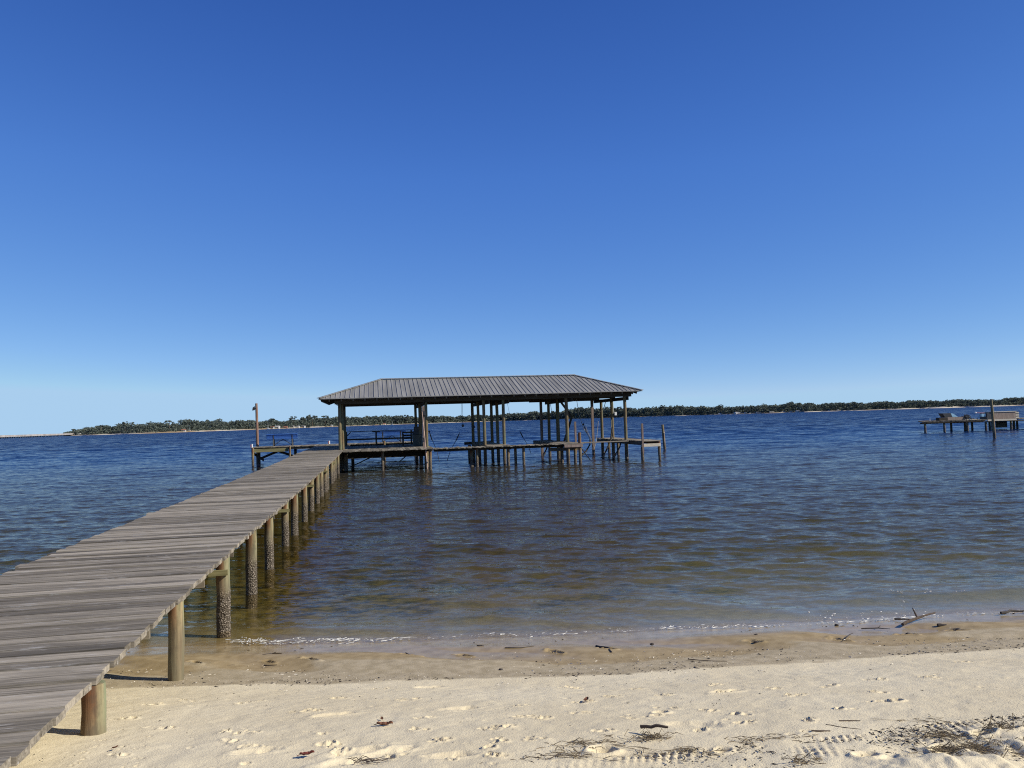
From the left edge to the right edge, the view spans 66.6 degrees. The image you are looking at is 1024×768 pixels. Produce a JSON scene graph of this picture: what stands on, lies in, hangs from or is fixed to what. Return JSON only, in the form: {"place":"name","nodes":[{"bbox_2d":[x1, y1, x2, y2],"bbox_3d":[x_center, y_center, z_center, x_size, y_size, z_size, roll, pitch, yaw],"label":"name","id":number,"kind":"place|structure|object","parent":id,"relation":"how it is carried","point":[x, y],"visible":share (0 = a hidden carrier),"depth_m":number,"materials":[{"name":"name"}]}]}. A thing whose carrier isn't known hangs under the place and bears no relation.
{"place":"outdoors","nodes":[
{"label":"outdoors","id":0,"kind":"place"},
{"bbox_2d":[402,431,413,445],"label":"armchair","id":1,"kind":"object","parent":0,"point":[403,435],"visible":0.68,"depth_m":42.26,"materials":[{"name":"wood"}]},
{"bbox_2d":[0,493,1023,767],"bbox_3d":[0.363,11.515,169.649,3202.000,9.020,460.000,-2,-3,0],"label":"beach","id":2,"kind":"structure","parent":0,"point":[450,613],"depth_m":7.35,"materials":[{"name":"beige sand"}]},
{"bbox_2d":[0,445,349,767],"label":"pier","id":3,"kind":"structure","parent":2,"relation":"on","point":[78,620],"depth_m":6.89,"materials":[{"name":"grey wood"}]},
{"bbox_2d":[297,750,313,755],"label":"dry leaf","id":4,"kind":"object","parent":2,"relation":"on","point":[306,753],"visible":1,"depth_m":3.76,"materials":[{"name":"brown plant"}]},
{"bbox_2d":[347,755,392,764],"bbox_3d":[-0.667,1.737,3.623,0.226,0.047,0.104,-2,-3,0],"label":"twig bundle","id":5,"kind":"object","parent":2,"relation":"on","point":[367,761],"visible":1,"depth_m":3.63,"materials":[{"name":"brown plant"}]},
{"bbox_2d":[374,721,392,724],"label":"dry leaf","id":6,"kind":"object","parent":2,"relation":"on","point":[384,723],"visible":1,"depth_m":4.33,"materials":[{"name":"brown plant"}]},
{"bbox_2d":[33,613,1023,767],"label":"beach litter","id":7,"kind":"object","parent":2,"relation":"on","point":[927,727],"visible":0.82,"depth_m":3.86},
{"bbox_2d":[479,750,623,763],"bbox_3d":[0.175,1.722,3.614,0.662,0.036,0.191,-2,-3,0],"label":"twig bundle","id":8,"kind":"object","parent":2,"relation":"on","point":[551,757],"visible":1,"depth_m":3.58,"materials":[{"name":"brown plant"}]},
{"bbox_2d":[107,630,1011,691],"bbox_3d":[0.972,2.324,6.654,10.199,0.227,2.085,-2,-3,0],"label":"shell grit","id":9,"kind":"object","parent":2,"relation":"on","point":[600,668],"visible":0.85,"depth_m":6.52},
{"bbox_2d":[538,745,591,758],"bbox_3d":[0.241,1.715,3.609,0.243,0.039,0.182,0,-3,-28],"label":"seaweed clump","id":10,"kind":"object","parent":2,"relation":"on","point":[575,755],"visible":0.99,"depth_m":3.62,"materials":[{"name":"brown plant"}]},
{"bbox_2d":[537,734,634,750],"bbox_3d":[0.326,1.745,3.767,0.556,0.045,0.213,-1,-3,-16],"label":"seaweed clump","id":11,"kind":"object","parent":2,"relation":"on","point":[582,742],"visible":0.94,"depth_m":3.79,"materials":[{"name":"brown plant"}]},
{"bbox_2d":[624,727,682,741],"bbox_3d":[0.702,1.723,3.849,0.291,0.070,0.147,-2,-3,0],"label":"seaweed clump","id":12,"kind":"object","parent":2,"relation":"on","point":[654,736],"visible":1,"depth_m":3.84,"materials":[{"name":"brown plant"}]},
{"bbox_2d":[640,724,667,728],"bbox_3d":[0.716,1.727,3.926,0.147,0.036,0.022,-3,-3,28],"label":"driftwood stick","id":13,"kind":"object","parent":2,"relation":"on","point":[651,726],"visible":0.99,"depth_m":3.92,"materials":[{"name":"wood"}]},
{"bbox_2d":[617,746,691,758],"bbox_3d":[0.666,1.706,3.613,0.346,0.023,0.146,-2,-3,13],"label":"seaweed clump","id":14,"kind":"object","parent":2,"relation":"on","point":[655,753],"visible":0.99,"depth_m":3.61,"materials":[{"name":"brown plant"}]},
{"bbox_2d":[637,744,755,756],"bbox_3d":[0.857,1.690,3.609,0.555,0.048,0.154,-2,-3,8],"label":"seaweed clump","id":15,"kind":"object","parent":2,"relation":"on","point":[680,748],"visible":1,"depth_m":3.62,"materials":[{"name":"brown plant"}]},
{"bbox_2d":[724,734,769,743],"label":"seaweed clump","id":16,"kind":"object","parent":2,"relation":"on","point":[746,738],"visible":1,"depth_m":3.76,"materials":[{"name":"brown plant"}]},
{"bbox_2d":[767,730,817,741],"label":"seaweed clump","id":17,"kind":"object","parent":2,"relation":"on","point":[791,737],"visible":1,"depth_m":3.76,"materials":[{"name":"brown plant"}]},
{"bbox_2d":[781,750,822,764],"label":"seaweed clump","id":18,"kind":"object","parent":2,"relation":"on","point":[799,759],"visible":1,"depth_m":3.40,"materials":[{"name":"plant"}]},
{"bbox_2d":[811,730,829,731],"bbox_3d":[1.522,1.712,3.844,0.090,0.014,0.016,-2,-3,10],"label":"driftwood stick","id":19,"kind":"object","parent":2,"relation":"on","point":[819,730],"visible":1,"depth_m":3.84,"materials":[{"name":"brown wood"}]},
{"bbox_2d":[861,626,888,628],"bbox_3d":[3.567,2.390,7.662,0.262,0.030,0.067,-2,-3,14],"label":"driftwood stick","id":20,"kind":"object","parent":2,"relation":"on","point":[875,628],"visible":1,"depth_m":7.66,"materials":[{"name":"grey wood"}]},
{"bbox_2d":[881,714,951,722],"bbox_3d":[2.034,1.709,3.965,0.358,0.029,0.166,-1,-3,-9],"label":"seaweed clump","id":21,"kind":"object","parent":2,"relation":"on","point":[925,720],"visible":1,"depth_m":3.96,"materials":[{"name":"brown plant"}]},
{"bbox_2d":[901,608,935,625],"bbox_3d":[4.106,2.334,7.921,0.643,0.117,0.074,0,-3,-36],"label":"driftwood stick","id":22,"kind":"object","parent":2,"relation":"on","point":[911,620],"visible":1,"depth_m":7.87,"materials":[{"name":"brown wood"}]},
{"bbox_2d":[884,724,994,743],"bbox_3d":[1.999,1.655,3.696,0.545,0.051,0.259,-2,-3,0],"label":"seaweed clump","id":23,"kind":"object","parent":2,"relation":"on","point":[942,733],"visible":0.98,"depth_m":3.69,"materials":[{"name":"brown plant"}]},
{"bbox_2d":[907,738,972,753],"bbox_3d":[1.910,1.612,3.479,0.309,0.058,0.107,-2,-3,0],"label":"seaweed clump","id":24,"kind":"object","parent":2,"relation":"on","point":[942,747],"visible":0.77,"depth_m":3.47,"materials":[{"name":"brown plant"}]},
{"bbox_2d":[932,742,1023,757],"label":"seaweed clump","id":25,"kind":"object","parent":2,"relation":"on","point":[978,751],"visible":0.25,"depth_m":3.37,"materials":[{"name":"plant"}]},
{"bbox_2d":[936,734,1023,755],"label":"seaweed clump","id":26,"kind":"object","parent":2,"relation":"on","point":[980,746],"visible":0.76,"depth_m":3.46,"materials":[{"name":"brown plant"}]},
{"bbox_2d":[970,713,1023,732],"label":"seaweed clump","id":27,"kind":"object","parent":2,"relation":"on","point":[995,726],"visible":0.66,"depth_m":3.72,"materials":[{"name":"brown plant"}]},
{"bbox_2d":[1000,609,1023,613],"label":"driftwood stick","id":28,"kind":"object","parent":2,"relation":"on","point":[1005,612],"visible":1,"depth_m":8.11,"materials":[{"name":"grey wood"}]},
{"bbox_2d":[0,406,1023,624],"bbox_3d":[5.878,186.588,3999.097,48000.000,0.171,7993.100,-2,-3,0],"label":"water","id":29,"kind":"structure","parent":0,"point":[104,480],"depth_m":35.12,"materials":[{"name":"blue liquid"}]},
{"bbox_2d":[0,433,74,438],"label":"bridge","id":30,"kind":"structure","parent":29,"relation":"in","point":[27,435],"depth_m":781.25,"materials":[{"name":"concrete"}]},
{"bbox_2d":[251,441,418,465],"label":"end platform","id":31,"kind":"structure","parent":29,"relation":"in","point":[258,450],"depth_m":47.02,"materials":[{"name":"brown wood"}]},
{"bbox_2d":[252,403,258,446],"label":"light pole","id":32,"kind":"object","parent":31,"relation":"on","point":[255,407],"visible":1,"depth_m":48.47,"materials":[{"name":"wood"}]},
{"bbox_2d":[266,433,297,445],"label":"park bench","id":33,"kind":"object","parent":31,"relation":"on","point":[286,436],"visible":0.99,"depth_m":48.35,"materials":[{"name":"blue metal"}]},
{"bbox_2d":[377,430,405,441],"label":"park bench","id":34,"kind":"object","parent":31,"relation":"on","point":[385,433],"visible":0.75,"depth_m":49.13,"materials":[{"name":"blue metal"}]},
{"bbox_2d":[318,374,660,470],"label":"boathouse","id":35,"kind":"object","parent":29,"relation":"in","point":[483,391],"visible":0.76,"depth_m":40.18,"materials":[{"name":"grey metal"}]},
{"bbox_2d":[346,429,413,445],"bbox_3d":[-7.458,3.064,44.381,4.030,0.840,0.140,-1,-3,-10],"label":"bench","id":36,"kind":"object","parent":35,"relation":"on","point":[375,438],"visible":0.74,"depth_m":44.29,"materials":[{"name":"brown wood"}]},
{"bbox_2d":[412,434,422,445],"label":"rubbish bin","id":37,"kind":"object","parent":35,"relation":"on","point":[417,439],"visible":0.94,"depth_m":40.36,"materials":[{"name":"green plastic"}]},
{"bbox_2d":[422,406,425,447],"bbox_3d":[-4.243,2.078,37.673,0.220,2.020,0.215,-1,-3,-10],"label":"fish cleaning post","id":38,"kind":"object","parent":35,"relation":"on","point":[424,412],"visible":0.79,"depth_m":37.66,"materials":[{"name":"wood"}]},
{"bbox_2d":[422,412,427,468],"bbox_3d":[-4.163,2.674,37.131,0.080,2.749,0.789,-1,-3,-22],"label":"leaning pole","id":39,"kind":"object","parent":35,"relation":"attached to","point":[424,441],"visible":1,"depth_m":37.04,"materials":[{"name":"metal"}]},
{"bbox_2d":[602,427,612,457],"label":"slanted timber","id":40,"kind":"object","parent":35,"relation":"attached to","point":[603,455],"visible":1,"depth_m":41.73,"materials":[{"name":"wood"}]},
{"bbox_2d":[226,589,1013,644],"bbox_3d":[1.369,2.512,8.385,8.704,0.054,1.297,-2,-3,-5],"label":"sea foam","id":41,"kind":"object","parent":29,"relation":"on","point":[357,639],"visible":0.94,"depth_m":7.98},
{"bbox_2d":[661,425,665,448],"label":"mooring pile","id":42,"kind":"object","parent":29,"relation":"in","point":[663,438],"visible":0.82,"depth_m":50.05,"materials":[{"name":"wood"}]},
{"bbox_2d":[918,418,1023,432],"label":"neighbour dock","id":43,"kind":"object","parent":29,"relation":"on","point":[1000,423],"visible":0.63,"depth_m":67.99,"materials":[{"name":"brown wood"}]},
{"bbox_2d":[938,413,957,417],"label":"deck lounger","id":44,"kind":"object","parent":43,"relation":"on","point":[942,415],"visible":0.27,"depth_m":68.78,"materials":[{"name":"metal"}]},
{"bbox_2d":[936,417,962,420],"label":"box","id":45,"kind":"object","parent":43,"relation":"on","point":[949,418],"visible":1,"depth_m":68.05,"materials":[{"name":"grey"}]},
{"bbox_2d":[974,411,1018,418],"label":"storage box","id":46,"kind":"object","parent":43,"relation":"on","point":[1004,414],"visible":0.94,"depth_m":68.58,"materials":[{"name":"wood"}]},
{"bbox_2d":[990,399,995,437],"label":"mooring pile","id":47,"kind":"object","parent":29,"relation":"in","point":[992,419],"visible":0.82,"depth_m":51.39,"materials":[{"name":"wood"}]},
{"bbox_2d":[0,0,1023,434],"label":"sky","id":48,"kind":"structure","parent":0,"point":[212,210],"materials":[{"name":"blue"}]},
{"bbox_2d":[68,404,1023,435],"bbox_3d":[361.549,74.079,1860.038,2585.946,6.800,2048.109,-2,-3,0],"label":"shore","id":49,"kind":"structure","parent":0,"point":[170,431],"depth_m":1096.89,"materials":[{"name":"green plant"}]},
{"bbox_2d":[63,397,1023,435],"bbox_3d":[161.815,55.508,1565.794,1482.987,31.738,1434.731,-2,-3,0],"label":"wood","id":50,"kind":"object","parent":49,"relation":"on","point":[197,425],"visible":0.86,"depth_m":1270.68,"materials":[{"name":"green plant"}]},
{"bbox_2d":[961,414,980,419],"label":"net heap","id":51,"kind":"object","parent":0,"point":[966,417],"visible":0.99,"depth_m":68.21,"materials":[{"name":"grey"}]}
]}

